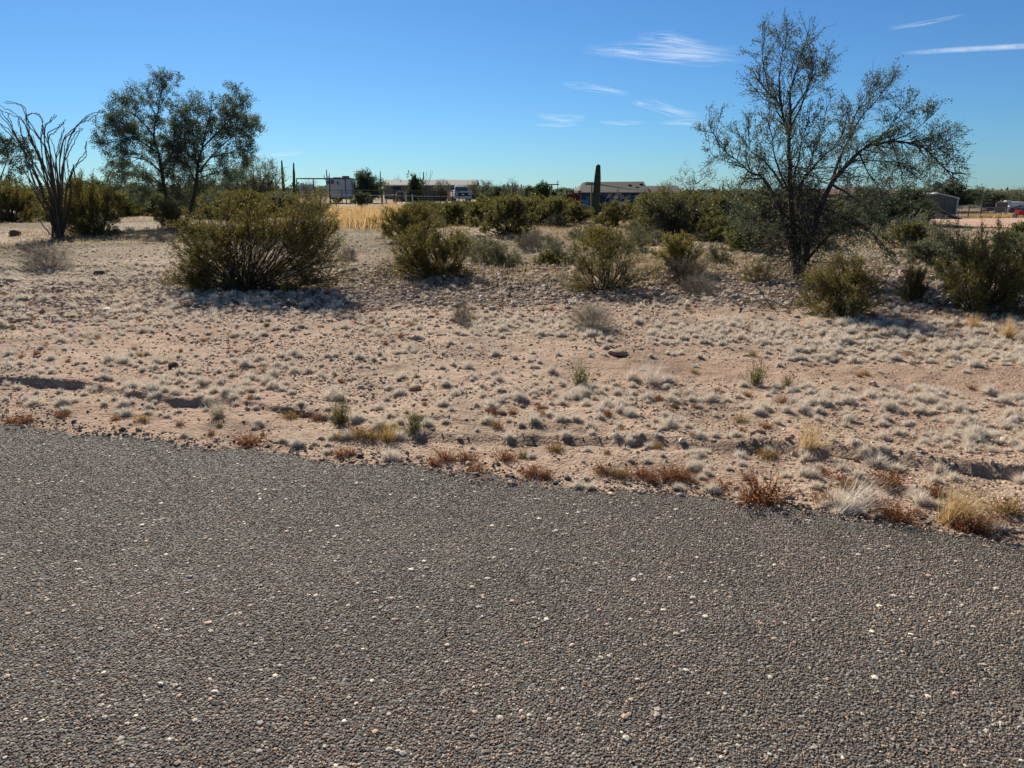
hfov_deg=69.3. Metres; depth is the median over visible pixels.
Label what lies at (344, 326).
dry tuft
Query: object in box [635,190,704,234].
creosote shrub
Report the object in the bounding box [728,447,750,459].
dry tuft
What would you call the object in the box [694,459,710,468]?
dry tuft
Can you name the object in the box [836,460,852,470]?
dry tuft
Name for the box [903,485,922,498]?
dry tuft
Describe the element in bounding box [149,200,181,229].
shrub
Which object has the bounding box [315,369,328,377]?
dry tuft
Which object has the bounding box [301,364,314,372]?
dry tuft
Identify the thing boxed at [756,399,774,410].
dry tuft
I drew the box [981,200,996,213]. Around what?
livestock gate
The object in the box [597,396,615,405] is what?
dry tuft
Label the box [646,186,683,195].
garage
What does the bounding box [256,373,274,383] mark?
dry tuft
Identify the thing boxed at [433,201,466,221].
creosote shrub
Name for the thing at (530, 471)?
rust weed
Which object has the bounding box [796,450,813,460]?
dry tuft
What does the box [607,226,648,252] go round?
bursage shrub
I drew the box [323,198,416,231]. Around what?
tall grass
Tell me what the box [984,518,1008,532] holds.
dry tuft
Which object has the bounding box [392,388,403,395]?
dry tuft
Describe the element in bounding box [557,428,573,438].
dry tuft
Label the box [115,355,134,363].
dry tuft
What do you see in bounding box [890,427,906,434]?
dry tuft
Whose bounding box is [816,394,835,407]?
dry tuft
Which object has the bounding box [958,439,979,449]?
dry tuft
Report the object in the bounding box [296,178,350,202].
awning
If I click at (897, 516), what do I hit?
rust weed
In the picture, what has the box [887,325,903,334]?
dry tuft
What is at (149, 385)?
dry tuft
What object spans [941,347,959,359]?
dry tuft
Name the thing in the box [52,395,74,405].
dry tuft
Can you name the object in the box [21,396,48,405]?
dry tuft
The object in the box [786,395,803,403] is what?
dry tuft
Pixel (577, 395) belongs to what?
dry tuft
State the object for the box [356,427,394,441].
dry weed
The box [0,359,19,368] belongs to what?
dry tuft
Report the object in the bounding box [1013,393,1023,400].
dry tuft
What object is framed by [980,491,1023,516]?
dry weed
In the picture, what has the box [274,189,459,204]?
pipe fence
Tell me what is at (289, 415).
dry weed
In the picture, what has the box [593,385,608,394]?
dry tuft
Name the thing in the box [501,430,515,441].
dry tuft
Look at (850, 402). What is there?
dry tuft
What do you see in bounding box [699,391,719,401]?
dry tuft
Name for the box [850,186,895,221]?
desert tree
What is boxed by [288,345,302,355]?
dry tuft
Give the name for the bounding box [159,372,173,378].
dry tuft
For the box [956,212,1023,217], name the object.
dry grass
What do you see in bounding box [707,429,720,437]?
dry tuft
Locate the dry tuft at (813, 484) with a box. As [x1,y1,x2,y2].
[806,478,824,488]
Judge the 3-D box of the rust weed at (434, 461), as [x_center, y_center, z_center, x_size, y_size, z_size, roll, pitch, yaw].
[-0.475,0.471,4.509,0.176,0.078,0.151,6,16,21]
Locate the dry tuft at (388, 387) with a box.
[383,383,394,389]
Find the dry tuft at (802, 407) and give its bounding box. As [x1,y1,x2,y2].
[793,400,811,411]
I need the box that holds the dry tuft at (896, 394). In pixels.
[889,389,903,398]
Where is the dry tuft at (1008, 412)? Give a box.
[1000,404,1020,416]
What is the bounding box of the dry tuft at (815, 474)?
[799,463,823,477]
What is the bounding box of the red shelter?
[565,191,581,201]
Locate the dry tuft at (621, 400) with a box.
[613,395,629,405]
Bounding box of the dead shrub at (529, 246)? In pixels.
[514,229,552,252]
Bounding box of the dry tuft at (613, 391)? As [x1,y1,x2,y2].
[611,387,623,395]
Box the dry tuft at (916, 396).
[908,390,925,401]
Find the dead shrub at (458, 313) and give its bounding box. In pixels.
[447,298,475,322]
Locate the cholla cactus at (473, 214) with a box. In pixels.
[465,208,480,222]
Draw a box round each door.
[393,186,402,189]
[586,195,589,208]
[599,197,607,208]
[944,200,953,213]
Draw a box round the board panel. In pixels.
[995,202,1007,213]
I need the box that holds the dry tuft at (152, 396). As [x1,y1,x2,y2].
[145,390,157,399]
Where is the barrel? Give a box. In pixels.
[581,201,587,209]
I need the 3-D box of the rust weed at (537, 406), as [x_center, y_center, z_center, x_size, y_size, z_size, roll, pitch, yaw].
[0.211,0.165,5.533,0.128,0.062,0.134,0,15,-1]
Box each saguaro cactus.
[281,160,284,191]
[293,163,295,196]
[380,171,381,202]
[592,164,600,214]
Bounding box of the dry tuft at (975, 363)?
[966,357,984,366]
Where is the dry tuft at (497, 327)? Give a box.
[495,322,511,330]
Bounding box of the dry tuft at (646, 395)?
[637,388,655,399]
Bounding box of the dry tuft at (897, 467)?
[882,461,909,472]
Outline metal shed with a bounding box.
[915,193,959,214]
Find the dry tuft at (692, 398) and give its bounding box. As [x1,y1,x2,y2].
[684,392,697,401]
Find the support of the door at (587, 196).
in the blue house at (629, 190)
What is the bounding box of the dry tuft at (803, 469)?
[794,463,812,476]
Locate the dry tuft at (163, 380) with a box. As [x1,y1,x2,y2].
[153,374,171,385]
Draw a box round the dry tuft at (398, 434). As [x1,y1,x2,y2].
[388,425,409,440]
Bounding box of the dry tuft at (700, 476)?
[696,471,707,479]
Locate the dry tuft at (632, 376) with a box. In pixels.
[624,367,639,381]
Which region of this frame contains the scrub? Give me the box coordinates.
[13,179,1023,200]
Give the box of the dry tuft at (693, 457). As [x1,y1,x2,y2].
[686,452,702,459]
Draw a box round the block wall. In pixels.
[392,190,446,201]
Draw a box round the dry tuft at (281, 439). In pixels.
[274,434,285,442]
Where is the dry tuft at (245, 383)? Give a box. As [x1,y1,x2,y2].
[236,378,253,386]
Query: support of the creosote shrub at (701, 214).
on the ground at (712, 365)
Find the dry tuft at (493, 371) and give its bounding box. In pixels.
[487,366,501,374]
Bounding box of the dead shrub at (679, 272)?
[650,252,726,287]
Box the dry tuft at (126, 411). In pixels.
[114,406,136,416]
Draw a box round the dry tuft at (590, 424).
[584,419,596,427]
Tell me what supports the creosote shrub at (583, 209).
on the ground at (712, 365)
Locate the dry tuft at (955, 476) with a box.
[942,469,963,482]
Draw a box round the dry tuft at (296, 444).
[283,435,307,447]
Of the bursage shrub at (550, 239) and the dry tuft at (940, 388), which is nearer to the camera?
the dry tuft at (940, 388)
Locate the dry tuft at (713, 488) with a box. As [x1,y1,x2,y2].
[701,479,722,493]
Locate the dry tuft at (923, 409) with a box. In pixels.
[910,402,932,414]
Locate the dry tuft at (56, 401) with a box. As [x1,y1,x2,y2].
[53,394,70,405]
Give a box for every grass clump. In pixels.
[203,397,233,419]
[373,416,406,441]
[635,357,670,384]
[791,411,842,451]
[834,465,903,516]
[927,474,1004,527]
[963,310,993,327]
[992,314,1021,338]
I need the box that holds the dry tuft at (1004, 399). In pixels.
[997,391,1012,403]
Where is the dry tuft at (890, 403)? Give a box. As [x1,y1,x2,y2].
[875,396,905,410]
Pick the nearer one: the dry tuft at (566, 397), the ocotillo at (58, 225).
the dry tuft at (566, 397)
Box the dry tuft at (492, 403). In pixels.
[479,395,500,410]
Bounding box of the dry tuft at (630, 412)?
[622,405,641,416]
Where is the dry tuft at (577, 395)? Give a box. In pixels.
[569,390,584,400]
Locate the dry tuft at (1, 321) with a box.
[0,316,8,325]
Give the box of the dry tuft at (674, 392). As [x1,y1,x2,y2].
[666,388,679,395]
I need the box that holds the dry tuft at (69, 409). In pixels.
[54,404,73,413]
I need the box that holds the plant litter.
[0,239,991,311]
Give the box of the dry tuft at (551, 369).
[547,363,557,372]
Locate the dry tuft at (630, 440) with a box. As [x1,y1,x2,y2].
[624,435,636,445]
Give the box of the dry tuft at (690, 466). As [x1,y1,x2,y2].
[681,458,699,471]
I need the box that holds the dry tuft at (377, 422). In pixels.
[368,418,388,428]
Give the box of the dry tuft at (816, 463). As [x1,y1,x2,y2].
[812,461,825,471]
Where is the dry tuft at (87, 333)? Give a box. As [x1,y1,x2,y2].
[81,327,100,336]
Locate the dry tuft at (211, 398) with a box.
[200,393,215,404]
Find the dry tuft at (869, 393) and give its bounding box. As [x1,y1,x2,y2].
[854,387,881,397]
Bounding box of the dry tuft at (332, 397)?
[327,389,348,401]
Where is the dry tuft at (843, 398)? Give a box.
[831,390,860,404]
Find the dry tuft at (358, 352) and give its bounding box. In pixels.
[351,351,366,359]
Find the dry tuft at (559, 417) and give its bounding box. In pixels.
[552,410,568,421]
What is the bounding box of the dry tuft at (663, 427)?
[657,423,669,430]
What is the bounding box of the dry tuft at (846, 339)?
[838,333,854,342]
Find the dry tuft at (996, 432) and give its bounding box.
[991,429,1003,436]
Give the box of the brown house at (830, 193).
[823,190,895,201]
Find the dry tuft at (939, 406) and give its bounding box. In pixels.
[931,401,947,410]
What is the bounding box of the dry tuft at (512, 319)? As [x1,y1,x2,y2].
[507,315,520,321]
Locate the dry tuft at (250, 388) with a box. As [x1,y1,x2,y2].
[244,384,257,391]
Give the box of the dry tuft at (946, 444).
[938,438,954,448]
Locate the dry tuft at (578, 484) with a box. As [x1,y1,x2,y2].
[568,479,584,489]
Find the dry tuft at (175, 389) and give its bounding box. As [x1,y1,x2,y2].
[164,385,184,393]
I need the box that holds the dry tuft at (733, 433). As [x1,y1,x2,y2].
[727,429,744,437]
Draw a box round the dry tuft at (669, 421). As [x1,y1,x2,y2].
[656,409,682,428]
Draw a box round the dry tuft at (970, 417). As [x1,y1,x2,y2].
[959,412,977,421]
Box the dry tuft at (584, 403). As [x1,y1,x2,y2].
[577,397,594,406]
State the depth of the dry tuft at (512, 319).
9.03 m
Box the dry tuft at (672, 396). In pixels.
[661,391,678,400]
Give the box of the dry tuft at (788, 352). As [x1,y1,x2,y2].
[784,349,795,355]
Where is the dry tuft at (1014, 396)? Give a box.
[1011,391,1021,399]
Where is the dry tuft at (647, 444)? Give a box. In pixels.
[642,441,654,448]
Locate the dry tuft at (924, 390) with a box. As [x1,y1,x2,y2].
[920,384,934,392]
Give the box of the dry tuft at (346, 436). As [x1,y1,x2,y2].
[339,428,355,439]
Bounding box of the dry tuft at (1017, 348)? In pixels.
[1009,342,1023,351]
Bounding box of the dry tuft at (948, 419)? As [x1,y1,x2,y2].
[940,414,956,422]
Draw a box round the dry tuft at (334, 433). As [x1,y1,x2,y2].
[328,429,339,437]
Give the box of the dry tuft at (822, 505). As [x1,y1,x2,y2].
[816,498,830,510]
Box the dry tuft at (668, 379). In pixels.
[658,372,676,382]
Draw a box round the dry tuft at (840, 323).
[836,317,847,325]
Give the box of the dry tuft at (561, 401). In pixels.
[554,396,567,405]
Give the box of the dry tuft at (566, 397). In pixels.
[560,392,570,399]
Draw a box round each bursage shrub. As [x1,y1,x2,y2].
[431,212,448,226]
[453,229,493,252]
[463,234,510,263]
[464,236,506,258]
[485,241,525,266]
[514,226,544,247]
[542,213,570,227]
[543,233,563,249]
[547,239,578,263]
[563,221,592,239]
[569,224,616,245]
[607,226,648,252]
[620,218,656,235]
[638,230,670,245]
[704,242,735,264]
[880,210,944,239]
[920,216,990,259]
[927,259,955,280]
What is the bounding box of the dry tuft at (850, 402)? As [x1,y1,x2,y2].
[843,395,862,405]
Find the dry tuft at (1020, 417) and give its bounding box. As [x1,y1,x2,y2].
[1011,413,1023,420]
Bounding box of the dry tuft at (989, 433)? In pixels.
[984,429,993,437]
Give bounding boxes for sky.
[0,0,1023,189]
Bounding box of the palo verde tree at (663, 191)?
[622,161,725,235]
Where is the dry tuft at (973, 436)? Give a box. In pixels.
[955,429,986,442]
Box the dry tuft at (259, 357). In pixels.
[252,352,268,360]
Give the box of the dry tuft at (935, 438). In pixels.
[928,432,945,442]
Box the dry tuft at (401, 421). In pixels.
[394,416,405,424]
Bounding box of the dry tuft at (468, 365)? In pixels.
[460,359,476,369]
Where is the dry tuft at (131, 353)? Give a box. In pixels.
[124,348,136,356]
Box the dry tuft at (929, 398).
[919,392,937,403]
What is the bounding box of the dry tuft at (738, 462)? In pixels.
[735,457,746,465]
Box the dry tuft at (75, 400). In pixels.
[70,396,84,402]
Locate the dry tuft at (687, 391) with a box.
[682,387,695,393]
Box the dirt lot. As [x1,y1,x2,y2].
[910,218,1023,226]
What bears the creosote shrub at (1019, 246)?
on the ground at (712, 365)
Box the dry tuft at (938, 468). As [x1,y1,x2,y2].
[930,459,951,474]
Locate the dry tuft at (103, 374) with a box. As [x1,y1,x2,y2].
[95,370,108,378]
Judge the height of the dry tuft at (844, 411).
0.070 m
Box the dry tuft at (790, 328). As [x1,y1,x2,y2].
[784,322,796,332]
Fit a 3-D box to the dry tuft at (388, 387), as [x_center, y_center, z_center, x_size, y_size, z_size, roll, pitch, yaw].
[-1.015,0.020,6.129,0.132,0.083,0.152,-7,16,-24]
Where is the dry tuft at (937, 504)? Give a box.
[930,499,943,507]
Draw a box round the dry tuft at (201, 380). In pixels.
[191,374,208,386]
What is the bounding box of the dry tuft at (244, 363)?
[239,359,250,365]
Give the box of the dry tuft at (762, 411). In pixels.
[756,404,768,415]
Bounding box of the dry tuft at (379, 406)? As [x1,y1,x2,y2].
[372,400,387,410]
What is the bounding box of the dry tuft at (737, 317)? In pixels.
[730,312,745,322]
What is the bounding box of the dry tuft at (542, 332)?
[531,327,547,335]
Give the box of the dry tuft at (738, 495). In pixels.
[730,486,757,498]
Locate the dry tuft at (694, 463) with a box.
[685,458,700,467]
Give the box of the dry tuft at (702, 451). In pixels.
[691,446,708,456]
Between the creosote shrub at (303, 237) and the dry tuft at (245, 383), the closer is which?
the dry tuft at (245, 383)
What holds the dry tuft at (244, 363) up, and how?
on the ground at (712, 365)
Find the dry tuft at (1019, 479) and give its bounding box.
[1006,468,1023,483]
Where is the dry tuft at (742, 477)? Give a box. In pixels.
[740,469,752,480]
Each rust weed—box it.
[0,413,18,423]
[8,411,38,423]
[30,349,44,354]
[53,410,71,418]
[111,414,121,420]
[207,429,216,435]
[230,431,270,446]
[307,412,322,421]
[331,446,351,458]
[343,447,362,455]
[422,454,445,466]
[431,445,465,463]
[455,448,485,462]
[462,461,491,473]
[484,406,502,415]
[490,444,521,462]
[503,407,518,414]
[515,462,547,476]
[533,403,546,409]
[536,467,556,479]
[589,461,620,475]
[600,408,614,415]
[625,464,658,479]
[642,468,662,483]
[650,462,688,481]
[652,394,667,400]
[668,464,700,483]
[701,477,738,491]
[721,465,802,510]
[757,419,776,428]
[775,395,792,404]
[804,462,833,476]
[805,486,840,505]
[828,473,845,480]
[834,477,872,492]
[860,466,913,488]
[864,495,905,517]
[865,496,885,508]
[872,499,925,528]
[921,480,953,497]
[944,508,999,538]
[965,384,978,389]
[966,507,1017,527]
[995,402,1007,408]
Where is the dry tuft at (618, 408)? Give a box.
[610,402,625,412]
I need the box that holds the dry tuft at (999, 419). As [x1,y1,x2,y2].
[992,413,1012,422]
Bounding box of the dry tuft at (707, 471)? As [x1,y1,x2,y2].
[699,465,713,475]
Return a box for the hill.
[825,184,896,189]
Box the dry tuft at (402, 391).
[392,387,409,394]
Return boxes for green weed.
[322,390,351,424]
[399,407,426,435]
[515,449,528,459]
[568,360,592,388]
[738,355,772,386]
[781,373,793,388]
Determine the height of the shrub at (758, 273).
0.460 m
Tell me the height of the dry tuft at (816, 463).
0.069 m
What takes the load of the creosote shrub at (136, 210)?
on the ground at (712, 365)
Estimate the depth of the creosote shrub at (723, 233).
21.14 m
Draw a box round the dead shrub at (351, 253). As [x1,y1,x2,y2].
[336,246,358,259]
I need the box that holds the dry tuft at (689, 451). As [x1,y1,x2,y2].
[684,448,695,454]
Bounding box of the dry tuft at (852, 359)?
[842,353,861,362]
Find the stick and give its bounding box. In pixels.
[593,333,616,348]
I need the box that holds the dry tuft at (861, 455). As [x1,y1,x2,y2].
[854,445,872,457]
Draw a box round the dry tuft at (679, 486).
[671,482,684,491]
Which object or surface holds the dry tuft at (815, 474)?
on the ground at (712, 365)
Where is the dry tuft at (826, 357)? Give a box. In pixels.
[819,352,833,360]
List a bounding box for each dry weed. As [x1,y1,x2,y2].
[131,413,154,421]
[279,409,306,419]
[333,431,345,440]
[339,425,378,440]
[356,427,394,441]
[489,419,505,429]
[543,438,566,454]
[609,465,633,479]
[651,439,664,450]
[731,412,749,423]
[748,350,758,356]
[751,445,786,460]
[833,477,854,488]
[857,369,872,374]
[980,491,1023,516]
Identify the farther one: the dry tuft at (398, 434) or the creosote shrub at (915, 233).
the creosote shrub at (915, 233)
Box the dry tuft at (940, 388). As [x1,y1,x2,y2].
[932,385,949,392]
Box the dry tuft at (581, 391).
[573,387,588,396]
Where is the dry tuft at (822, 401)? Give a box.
[813,395,833,406]
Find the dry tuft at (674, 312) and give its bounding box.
[667,308,680,315]
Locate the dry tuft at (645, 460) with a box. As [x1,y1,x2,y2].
[637,454,655,463]
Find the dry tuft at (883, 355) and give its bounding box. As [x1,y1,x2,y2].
[876,351,889,358]
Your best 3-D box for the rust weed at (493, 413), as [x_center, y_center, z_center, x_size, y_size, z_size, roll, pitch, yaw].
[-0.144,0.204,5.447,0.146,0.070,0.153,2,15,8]
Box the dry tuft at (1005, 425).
[992,417,1020,429]
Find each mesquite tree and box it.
[0,131,40,191]
[87,63,268,225]
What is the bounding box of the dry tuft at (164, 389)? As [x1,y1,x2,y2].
[157,383,174,391]
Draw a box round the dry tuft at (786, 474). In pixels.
[777,469,792,478]
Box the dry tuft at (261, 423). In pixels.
[251,418,265,426]
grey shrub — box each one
[13,244,76,271]
[564,299,619,330]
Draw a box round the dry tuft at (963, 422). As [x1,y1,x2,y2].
[949,414,971,426]
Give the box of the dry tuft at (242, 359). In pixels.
[237,356,251,363]
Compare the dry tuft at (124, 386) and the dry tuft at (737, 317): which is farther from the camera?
the dry tuft at (737, 317)
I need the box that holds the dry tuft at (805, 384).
[800,380,813,389]
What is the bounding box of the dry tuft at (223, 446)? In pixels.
[218,440,231,448]
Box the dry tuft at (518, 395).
[509,388,530,400]
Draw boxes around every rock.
[9,229,20,235]
[93,269,104,274]
[168,361,177,367]
[408,384,420,390]
[608,349,627,355]
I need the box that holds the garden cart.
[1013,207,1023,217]
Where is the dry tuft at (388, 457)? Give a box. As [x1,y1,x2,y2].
[377,445,402,462]
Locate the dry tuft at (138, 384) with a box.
[124,379,142,387]
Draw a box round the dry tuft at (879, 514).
[873,510,884,517]
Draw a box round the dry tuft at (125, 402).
[114,397,131,405]
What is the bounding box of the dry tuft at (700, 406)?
[694,401,706,408]
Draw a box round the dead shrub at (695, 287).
[677,269,723,294]
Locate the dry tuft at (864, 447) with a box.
[854,444,871,454]
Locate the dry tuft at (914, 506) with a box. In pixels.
[911,504,921,512]
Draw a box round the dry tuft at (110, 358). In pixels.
[98,350,116,362]
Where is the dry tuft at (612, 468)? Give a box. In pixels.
[609,466,620,473]
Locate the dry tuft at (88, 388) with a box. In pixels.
[84,383,100,391]
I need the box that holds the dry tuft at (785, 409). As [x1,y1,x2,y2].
[777,402,794,412]
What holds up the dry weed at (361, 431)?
on the ground at (712, 365)
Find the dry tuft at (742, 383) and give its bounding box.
[737,379,752,386]
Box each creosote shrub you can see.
[0,176,49,221]
[28,189,42,213]
[29,186,74,216]
[34,192,78,217]
[44,168,135,237]
[109,190,147,216]
[133,191,180,215]
[152,182,354,292]
[180,186,246,218]
[188,188,211,215]
[211,187,270,220]
[255,193,277,216]
[256,191,305,215]
[266,188,286,195]
[363,198,449,242]
[376,216,491,280]
[394,200,445,223]
[424,200,474,224]
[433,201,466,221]
[462,191,540,235]
[463,192,494,222]
[474,196,512,223]
[514,195,544,224]
[527,195,571,224]
[532,248,564,265]
[536,193,555,222]
[554,193,573,204]
[558,221,667,293]
[562,199,594,222]
[569,203,593,218]
[590,199,633,227]
[607,198,635,219]
[622,194,681,219]
[626,189,692,232]
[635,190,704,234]
[674,187,714,228]
[678,199,712,229]
[692,213,742,243]
[696,191,744,232]
[701,191,722,217]
[706,186,730,200]
[708,187,747,216]
[716,218,784,253]
[721,213,765,246]
[730,180,804,233]
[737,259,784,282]
[743,192,802,232]
[777,212,827,243]
[790,247,892,318]
[810,203,860,233]
[831,199,865,226]
[877,219,933,248]
[891,257,929,300]
[899,239,958,266]
[931,215,1023,316]
[986,230,1023,262]
[1008,220,1023,232]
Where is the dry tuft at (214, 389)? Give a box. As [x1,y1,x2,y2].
[207,384,220,393]
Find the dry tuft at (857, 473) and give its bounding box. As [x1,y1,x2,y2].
[849,467,864,478]
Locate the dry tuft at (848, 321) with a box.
[844,317,855,325]
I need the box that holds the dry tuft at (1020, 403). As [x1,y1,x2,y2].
[1015,399,1023,405]
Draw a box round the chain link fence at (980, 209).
[957,203,1023,218]
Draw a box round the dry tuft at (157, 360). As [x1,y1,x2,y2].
[150,354,165,363]
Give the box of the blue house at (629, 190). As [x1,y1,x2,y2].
[574,182,648,211]
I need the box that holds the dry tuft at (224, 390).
[217,384,237,395]
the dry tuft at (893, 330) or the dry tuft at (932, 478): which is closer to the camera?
the dry tuft at (932, 478)
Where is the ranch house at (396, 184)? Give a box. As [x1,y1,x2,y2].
[383,180,478,198]
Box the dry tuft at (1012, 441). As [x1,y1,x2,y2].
[1004,435,1021,444]
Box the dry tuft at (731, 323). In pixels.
[726,318,738,325]
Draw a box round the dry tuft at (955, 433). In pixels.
[946,427,962,436]
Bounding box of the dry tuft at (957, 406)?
[946,398,966,411]
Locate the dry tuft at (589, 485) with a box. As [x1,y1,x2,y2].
[583,482,596,489]
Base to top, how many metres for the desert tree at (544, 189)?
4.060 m
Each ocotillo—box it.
[0,101,103,238]
[419,171,432,200]
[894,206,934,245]
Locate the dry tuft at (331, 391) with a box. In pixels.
[320,383,344,398]
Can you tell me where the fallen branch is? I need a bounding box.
[699,268,813,308]
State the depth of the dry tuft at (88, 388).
6.09 m
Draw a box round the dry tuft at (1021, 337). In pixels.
[1016,333,1023,341]
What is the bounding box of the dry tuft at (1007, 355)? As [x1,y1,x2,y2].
[1000,351,1013,357]
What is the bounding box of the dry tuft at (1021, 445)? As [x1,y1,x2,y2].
[1011,441,1023,451]
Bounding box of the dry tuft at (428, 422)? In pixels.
[419,414,435,426]
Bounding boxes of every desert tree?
[56,176,85,195]
[84,177,122,190]
[122,183,149,194]
[217,168,266,193]
[229,154,290,193]
[298,180,318,200]
[345,191,372,205]
[353,167,390,202]
[401,171,426,201]
[433,178,452,200]
[468,178,492,197]
[479,185,507,197]
[501,177,525,197]
[516,185,534,197]
[527,179,556,197]
[554,187,570,191]
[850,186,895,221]
[860,192,920,225]
[885,182,937,221]
[916,196,941,223]
[924,179,993,209]
[966,187,984,203]
[973,191,1015,208]
[991,191,1019,197]
[1006,188,1023,209]
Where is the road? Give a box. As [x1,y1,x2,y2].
[0,424,1023,767]
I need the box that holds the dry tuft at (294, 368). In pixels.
[288,365,300,371]
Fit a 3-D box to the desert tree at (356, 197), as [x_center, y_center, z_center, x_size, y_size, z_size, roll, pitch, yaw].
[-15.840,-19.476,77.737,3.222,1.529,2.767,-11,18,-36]
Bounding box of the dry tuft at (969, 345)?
[957,340,975,348]
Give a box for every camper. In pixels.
[299,184,313,197]
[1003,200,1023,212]
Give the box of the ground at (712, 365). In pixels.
[0,189,1023,544]
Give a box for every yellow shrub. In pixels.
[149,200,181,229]
[573,224,622,250]
[648,229,705,271]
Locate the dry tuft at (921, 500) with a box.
[905,485,935,505]
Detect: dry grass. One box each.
[0,209,1017,305]
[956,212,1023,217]
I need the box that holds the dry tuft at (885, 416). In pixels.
[879,411,891,420]
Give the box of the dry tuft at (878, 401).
[871,396,886,406]
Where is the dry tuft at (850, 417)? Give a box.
[841,411,857,421]
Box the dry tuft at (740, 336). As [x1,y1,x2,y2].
[734,329,748,339]
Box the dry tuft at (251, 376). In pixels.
[240,372,258,379]
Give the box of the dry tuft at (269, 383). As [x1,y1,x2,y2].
[265,379,276,388]
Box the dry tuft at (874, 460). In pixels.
[860,451,893,469]
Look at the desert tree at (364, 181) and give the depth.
91.85 m
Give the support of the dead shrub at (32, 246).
on the ground at (712, 365)
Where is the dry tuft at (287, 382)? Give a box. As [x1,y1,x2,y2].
[278,378,291,384]
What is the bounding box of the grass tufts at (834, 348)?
[0,228,1023,507]
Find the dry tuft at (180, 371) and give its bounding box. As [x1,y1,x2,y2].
[173,365,186,373]
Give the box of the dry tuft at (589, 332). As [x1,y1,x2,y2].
[581,327,595,335]
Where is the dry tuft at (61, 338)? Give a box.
[52,332,70,343]
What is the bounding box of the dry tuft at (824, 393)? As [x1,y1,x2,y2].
[819,390,833,400]
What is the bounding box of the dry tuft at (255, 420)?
[249,416,262,426]
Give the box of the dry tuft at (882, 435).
[876,428,892,440]
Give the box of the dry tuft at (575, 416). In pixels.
[568,412,583,421]
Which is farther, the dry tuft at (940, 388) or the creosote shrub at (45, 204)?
the creosote shrub at (45, 204)
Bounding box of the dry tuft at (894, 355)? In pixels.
[888,351,903,359]
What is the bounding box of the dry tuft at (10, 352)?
[0,348,19,355]
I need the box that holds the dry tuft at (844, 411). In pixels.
[838,408,851,414]
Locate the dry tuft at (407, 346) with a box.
[401,341,417,349]
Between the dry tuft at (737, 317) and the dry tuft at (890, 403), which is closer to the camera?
the dry tuft at (890, 403)
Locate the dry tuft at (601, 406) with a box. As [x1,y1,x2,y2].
[592,402,609,412]
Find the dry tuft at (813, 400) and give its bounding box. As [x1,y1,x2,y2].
[801,393,820,405]
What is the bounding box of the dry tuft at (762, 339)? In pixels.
[751,334,768,344]
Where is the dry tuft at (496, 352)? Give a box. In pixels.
[486,345,504,356]
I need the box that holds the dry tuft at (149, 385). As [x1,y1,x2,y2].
[142,378,163,391]
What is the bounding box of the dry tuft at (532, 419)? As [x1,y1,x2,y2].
[524,411,542,423]
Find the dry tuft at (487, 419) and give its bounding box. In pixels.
[476,412,498,424]
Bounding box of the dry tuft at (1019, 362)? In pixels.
[1012,356,1023,365]
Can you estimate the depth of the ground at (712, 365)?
6.22 m
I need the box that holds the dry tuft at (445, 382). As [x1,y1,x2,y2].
[438,377,453,385]
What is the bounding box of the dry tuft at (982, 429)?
[960,419,993,437]
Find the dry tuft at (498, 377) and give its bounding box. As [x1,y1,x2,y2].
[491,371,506,382]
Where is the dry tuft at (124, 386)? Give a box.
[121,379,138,387]
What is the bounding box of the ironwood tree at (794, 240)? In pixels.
[691,8,976,282]
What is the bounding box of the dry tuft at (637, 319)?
[628,315,642,323]
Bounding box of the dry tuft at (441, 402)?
[434,396,450,406]
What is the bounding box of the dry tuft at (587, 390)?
[577,385,593,396]
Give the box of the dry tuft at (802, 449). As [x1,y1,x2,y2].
[798,443,812,454]
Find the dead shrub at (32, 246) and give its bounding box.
[14,237,56,254]
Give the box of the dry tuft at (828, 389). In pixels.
[818,387,833,394]
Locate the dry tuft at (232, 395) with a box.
[226,390,242,400]
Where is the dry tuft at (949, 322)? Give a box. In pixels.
[942,318,956,326]
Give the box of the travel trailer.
[326,176,354,201]
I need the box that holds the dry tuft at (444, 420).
[440,417,452,423]
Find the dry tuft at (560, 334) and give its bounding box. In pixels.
[555,329,567,336]
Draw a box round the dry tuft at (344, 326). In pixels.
[337,320,351,328]
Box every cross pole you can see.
[545,184,558,195]
[585,184,593,210]
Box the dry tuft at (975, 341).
[969,337,984,345]
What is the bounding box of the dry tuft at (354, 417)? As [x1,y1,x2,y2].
[347,409,362,423]
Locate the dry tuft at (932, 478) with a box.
[926,472,944,484]
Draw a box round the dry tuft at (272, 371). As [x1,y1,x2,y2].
[264,364,283,376]
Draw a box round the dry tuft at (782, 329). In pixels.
[776,326,792,332]
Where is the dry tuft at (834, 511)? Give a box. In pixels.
[828,506,845,515]
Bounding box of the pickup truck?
[450,185,471,201]
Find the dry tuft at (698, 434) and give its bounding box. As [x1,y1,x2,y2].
[689,427,708,438]
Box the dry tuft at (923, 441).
[915,436,929,445]
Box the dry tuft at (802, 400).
[792,398,809,408]
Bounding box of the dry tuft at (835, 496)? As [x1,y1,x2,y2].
[815,487,848,508]
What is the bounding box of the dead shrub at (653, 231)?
[645,226,665,237]
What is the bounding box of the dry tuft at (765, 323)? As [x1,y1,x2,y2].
[757,322,771,330]
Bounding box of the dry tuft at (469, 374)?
[465,369,480,378]
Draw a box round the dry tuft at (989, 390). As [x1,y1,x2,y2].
[980,381,1000,394]
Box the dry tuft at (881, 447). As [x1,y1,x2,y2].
[875,442,888,453]
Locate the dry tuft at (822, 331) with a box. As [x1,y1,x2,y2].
[815,325,833,335]
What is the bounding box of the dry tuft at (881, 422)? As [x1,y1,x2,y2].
[874,416,889,426]
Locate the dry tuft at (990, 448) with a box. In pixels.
[980,442,1001,451]
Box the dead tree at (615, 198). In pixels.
[602,186,628,219]

